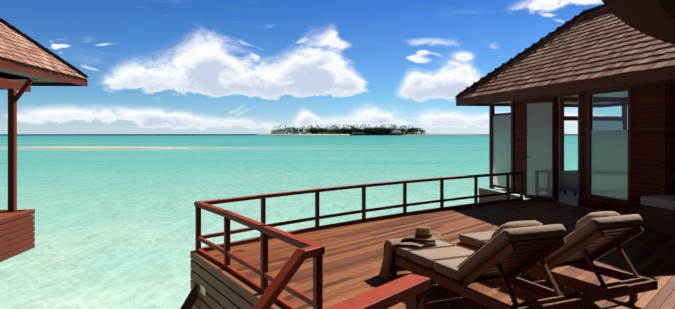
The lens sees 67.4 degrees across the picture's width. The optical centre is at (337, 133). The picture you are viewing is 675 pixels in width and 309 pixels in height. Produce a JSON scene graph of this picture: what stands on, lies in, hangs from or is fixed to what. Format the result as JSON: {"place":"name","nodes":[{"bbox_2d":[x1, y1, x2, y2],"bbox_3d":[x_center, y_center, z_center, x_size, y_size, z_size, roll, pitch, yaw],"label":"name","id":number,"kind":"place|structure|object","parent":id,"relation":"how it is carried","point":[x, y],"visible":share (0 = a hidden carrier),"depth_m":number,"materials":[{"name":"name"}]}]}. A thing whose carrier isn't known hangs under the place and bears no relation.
{"place":"outdoors","nodes":[
{"label":"outdoors","id":0,"kind":"place"},
{"bbox_2d":[0,211,22,217],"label":"neighbour deck","id":1,"kind":"structure","parent":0,"point":[4,213],"depth_m":10.04,"materials":[{"name":"brown wood"}]},
{"bbox_2d":[0,78,33,211],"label":"wooden post","id":2,"kind":"object","parent":1,"relation":"on","point":[12,87],"visible":0.98,"depth_m":10.25,"materials":[{"name":"brown wood"}]},
{"bbox_2d":[0,18,88,85],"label":"neighbour roof","id":3,"kind":"structure","parent":2,"relation":"on","point":[24,57],"depth_m":12.83,"materials":[{"name":"brown wood"}]},
{"bbox_2d":[0,209,34,261],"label":"neighbour fascia","id":4,"kind":"structure","parent":1,"relation":"attached to","point":[17,235],"depth_m":9.84,"materials":[{"name":"brown wood"}]},
{"bbox_2d":[0,134,577,308],"bbox_3d":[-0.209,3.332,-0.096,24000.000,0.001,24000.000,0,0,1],"label":"sea","id":5,"kind":"structure","parent":0,"point":[114,228],"depth_m":29.20,"materials":[{"name":"liquid"}]},
{"bbox_2d":[17,146,187,148],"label":"sandbank","id":6,"kind":"structure","parent":5,"relation":"in","point":[77,147],"depth_m":115.00,"materials":[{"name":"beige sand"}]},
{"bbox_2d":[180,282,198,308],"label":"deck stilts","id":7,"kind":"object","parent":5,"relation":"in","point":[190,301],"depth_m":6.49,"materials":[{"name":"brown wood"}]},
{"bbox_2d":[262,134,310,134],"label":"beach","id":8,"kind":"structure","parent":5,"relation":"in","point":[286,134],"depth_m":1137.54,"materials":[{"name":"beige sand"}]},
{"bbox_2d":[350,134,416,134],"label":"island sea wall","id":9,"kind":"structure","parent":5,"relation":"in","point":[383,134],"depth_m":1131.74,"materials":[{"name":"grey"}]},
{"bbox_2d":[417,134,488,134],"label":"sand spit","id":10,"kind":"structure","parent":5,"relation":"on","point":[452,134],"depth_m":1035.94,"materials":[{"name":"beige sand"}]},
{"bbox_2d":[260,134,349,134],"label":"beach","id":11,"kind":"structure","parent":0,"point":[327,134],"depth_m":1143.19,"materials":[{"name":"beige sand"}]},
{"bbox_2d":[271,130,401,133],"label":"island houses","id":12,"kind":"structure","parent":11,"relation":"on","point":[353,132],"depth_m":1171.48,"materials":[{"name":"grey"}]},
{"bbox_2d":[271,124,425,133],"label":"island trees","id":13,"kind":"object","parent":11,"relation":"on","point":[348,130],"visible":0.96,"depth_m":1184.81,"materials":[{"name":"green plant"}]},
{"bbox_2d":[0,0,627,133],"label":"sky","id":14,"kind":"structure","parent":0,"point":[151,66],"materials":[{"name":"blue"}]},
{"bbox_2d":[207,199,674,308],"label":"deck boards","id":15,"kind":"object","parent":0,"point":[352,258],"visible":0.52,"depth_m":6.42,"materials":[{"name":"brown wood"}]},
{"bbox_2d":[190,250,284,308],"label":"deck fascia","id":16,"kind":"structure","parent":15,"relation":"attached to","point":[225,289],"depth_m":5.82,"materials":[{"name":"brown wood"}]},
{"bbox_2d":[201,285,205,296],"bbox_3d":[-1.663,1.942,6.272,0.008,0.100,0.200,0,0,-32],"label":"light fixture","id":17,"kind":"object","parent":16,"relation":"attached to","point":[203,290],"visible":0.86,"depth_m":6.25,"materials":[{"name":"beige metal"}]},
{"bbox_2d":[194,201,324,308],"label":"railing","id":18,"kind":"object","parent":16,"relation":"on","point":[316,300],"visible":0.88,"depth_m":4.96,"materials":[{"name":"brown wood"}]},
{"bbox_2d":[198,172,523,251],"bbox_3d":[1.166,1.242,9.468,8.235,0.680,0.365,0,0,-40],"label":"railing","id":19,"kind":"object","parent":16,"relation":"on","point":[363,211],"visible":0.88,"depth_m":9.01,"materials":[{"name":"brown wood"}]},
{"bbox_2d":[324,274,429,308],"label":"rail","id":20,"kind":"object","parent":16,"relation":"on","point":[410,289],"visible":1,"depth_m":2.91,"materials":[{"name":"red wood"}]},
{"bbox_2d":[479,188,519,201],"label":"pavilion platform fascia","id":21,"kind":"structure","parent":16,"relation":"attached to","point":[482,191],"depth_m":14.05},
{"bbox_2d":[493,187,620,215],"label":"pavilion floor","id":22,"kind":"structure","parent":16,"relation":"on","point":[568,198],"depth_m":12.18,"materials":[{"name":"white stone"}]},
{"bbox_2d":[559,170,577,191],"bbox_3d":[6.353,1.212,12.961,1.743,0.500,0.887,0,0,1],"label":"chair","id":23,"kind":"object","parent":22,"relation":"on","point":[568,180],"visible":0.31,"depth_m":12.63,"materials":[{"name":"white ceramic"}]},
{"bbox_2d":[638,205,674,236],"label":"daybed base","id":24,"kind":"object","parent":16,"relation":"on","point":[658,220],"visible":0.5,"depth_m":8.02,"materials":[{"name":"brown wood"}]},
{"bbox_2d":[640,195,674,209],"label":"daybed mattress","id":25,"kind":"object","parent":24,"relation":"on","point":[664,201],"visible":1,"depth_m":8.09,"materials":[{"name":"grey fabric"}]},
{"bbox_2d":[391,236,580,308],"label":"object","id":26,"kind":"object","parent":15,"relation":"on","point":[514,259],"visible":0.75,"depth_m":4.31,"materials":[{"name":"brown wood"}]},
{"bbox_2d":[415,239,435,244],"bbox_3d":[0.952,1.196,5.591,0.220,0.040,0.160,0,0,-16],"label":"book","id":27,"kind":"object","parent":26,"relation":"on","point":[430,242],"visible":0.44,"depth_m":5.53,"materials":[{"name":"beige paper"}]},
{"bbox_2d":[393,224,565,280],"bbox_3d":[1.227,1.034,4.931,0.650,0.563,1.903,0,0,-24],"label":"lounger cushion","id":28,"kind":"object","parent":26,"relation":"on","point":[491,247],"visible":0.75,"depth_m":4.47,"materials":[{"name":"beige fabric"}]},
{"bbox_2d":[379,237,426,279],"bbox_3d":[0.710,1.524,5.606,0.569,0.719,0.498,0,0,29],"label":"towel","id":29,"kind":"object","parent":28,"relation":"on","point":[387,261],"visible":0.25,"depth_m":5.52,"materials":[{"name":"fabric"}]},
{"bbox_2d":[401,238,415,242],"bbox_3d":[0.780,1.181,5.545,0.173,0.069,0.112,0,0,1],"label":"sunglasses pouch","id":30,"kind":"object","parent":29,"relation":"on","point":[403,240],"visible":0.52,"depth_m":5.51,"materials":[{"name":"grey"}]},
{"bbox_2d":[406,226,440,239],"bbox_3d":[0.951,1.097,5.591,0.388,0.139,0.296,0,0,1],"label":"straw hat","id":31,"kind":"object","parent":29,"relation":"on","point":[423,233],"visible":1,"depth_m":5.54,"materials":[{"name":"beige wicker"}]},
{"bbox_2d":[395,223,562,271],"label":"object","id":32,"kind":"object","parent":28,"relation":"attached to","point":[468,256],"visible":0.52,"depth_m":4.99,"materials":[{"name":"beige fabric"}]},
{"bbox_2d":[491,220,541,237],"bbox_3d":[1.517,0.822,4.282,0.460,0.183,0.210,0,0,-25],"label":"lounger pillow","id":33,"kind":"object","parent":28,"relation":"on","point":[517,224],"visible":0.4,"depth_m":4.19,"materials":[{"name":"beige fabric"}]},
{"bbox_2d":[457,225,657,308],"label":"lounger frame","id":34,"kind":"object","parent":15,"relation":"on","point":[588,250],"visible":0.62,"depth_m":4.72,"materials":[{"name":"brown wood"}]},
{"bbox_2d":[459,214,641,265],"bbox_3d":[2.160,1.034,5.438,0.650,0.563,1.903,0,0,-25],"label":"lounger cushion","id":35,"kind":"object","parent":34,"relation":"on","point":[583,231],"visible":0.23,"depth_m":4.66,"materials":[{"name":"beige fabric"}]},
{"bbox_2d":[459,218,591,241],"bbox_3d":[2.149,0.987,5.461,0.644,0.477,1.848,0,0,-25],"label":"lounger piping","id":36,"kind":"object","parent":35,"relation":"attached to","point":[494,230],"visible":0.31,"depth_m":5.80,"materials":[{"name":"beige fabric"}]},
{"bbox_2d":[575,211,619,227],"bbox_3d":[2.464,0.822,4.796,0.460,0.183,0.210,0,0,-26],"label":"lounger pillow","id":37,"kind":"object","parent":35,"relation":"on","point":[595,215],"visible":0.5,"depth_m":4.70,"materials":[{"name":"beige fabric"}]},
{"bbox_2d":[488,79,674,206],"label":"window frames","id":38,"kind":"structure","parent":15,"relation":"on","point":[564,97],"depth_m":11.63,"materials":[{"name":"brown wood"}]},
{"bbox_2d":[493,91,627,199],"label":"glass panels","id":39,"kind":"object","parent":38,"relation":"in","point":[609,158],"visible":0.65,"depth_m":11.77,"materials":[{"name":"clear glass"}]},
{"bbox_2d":[454,4,674,107],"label":"pavilion roof","id":40,"kind":"structure","parent":38,"relation":"on","point":[596,47],"depth_m":11.03,"materials":[{"name":"brown wood"}]},
{"bbox_2d":[515,83,674,214],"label":"wall","id":41,"kind":"structure","parent":15,"relation":"on","point":[653,138],"depth_m":9.14,"materials":[{"name":"brown wood"}]},
{"bbox_2d":[570,91,627,96],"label":"pavilion ceiling","id":42,"kind":"structure","parent":0,"point":[617,94],"depth_m":13.35,"materials":[{"name":"grey"}]},
{"bbox_3d":[8.413,-0.018,0.709,12.740,3.200,16.175,0,0,1],"label":"villa","id":43,"kind":"object","parent":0,"visible":0},
{"bbox_2d":[602,0,674,44],"bbox_3d":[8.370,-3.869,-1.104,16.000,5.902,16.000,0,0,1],"label":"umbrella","id":44,"kind":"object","parent":43,"relation":"on","point":[654,18],"depth_m":4.01,"materials":[{"name":"brown fabric"}]},
{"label":"lagoon stairs","id":45,"kind":"object","parent":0,"visible":0},
{"bbox_2d":[252,246,324,308],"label":"stair handrail","id":46,"kind":"object","parent":45,"relation":"attached to","point":[281,280],"visible":0.98,"depth_m":3.76,"materials":[{"name":"brown wood"}]}
]}

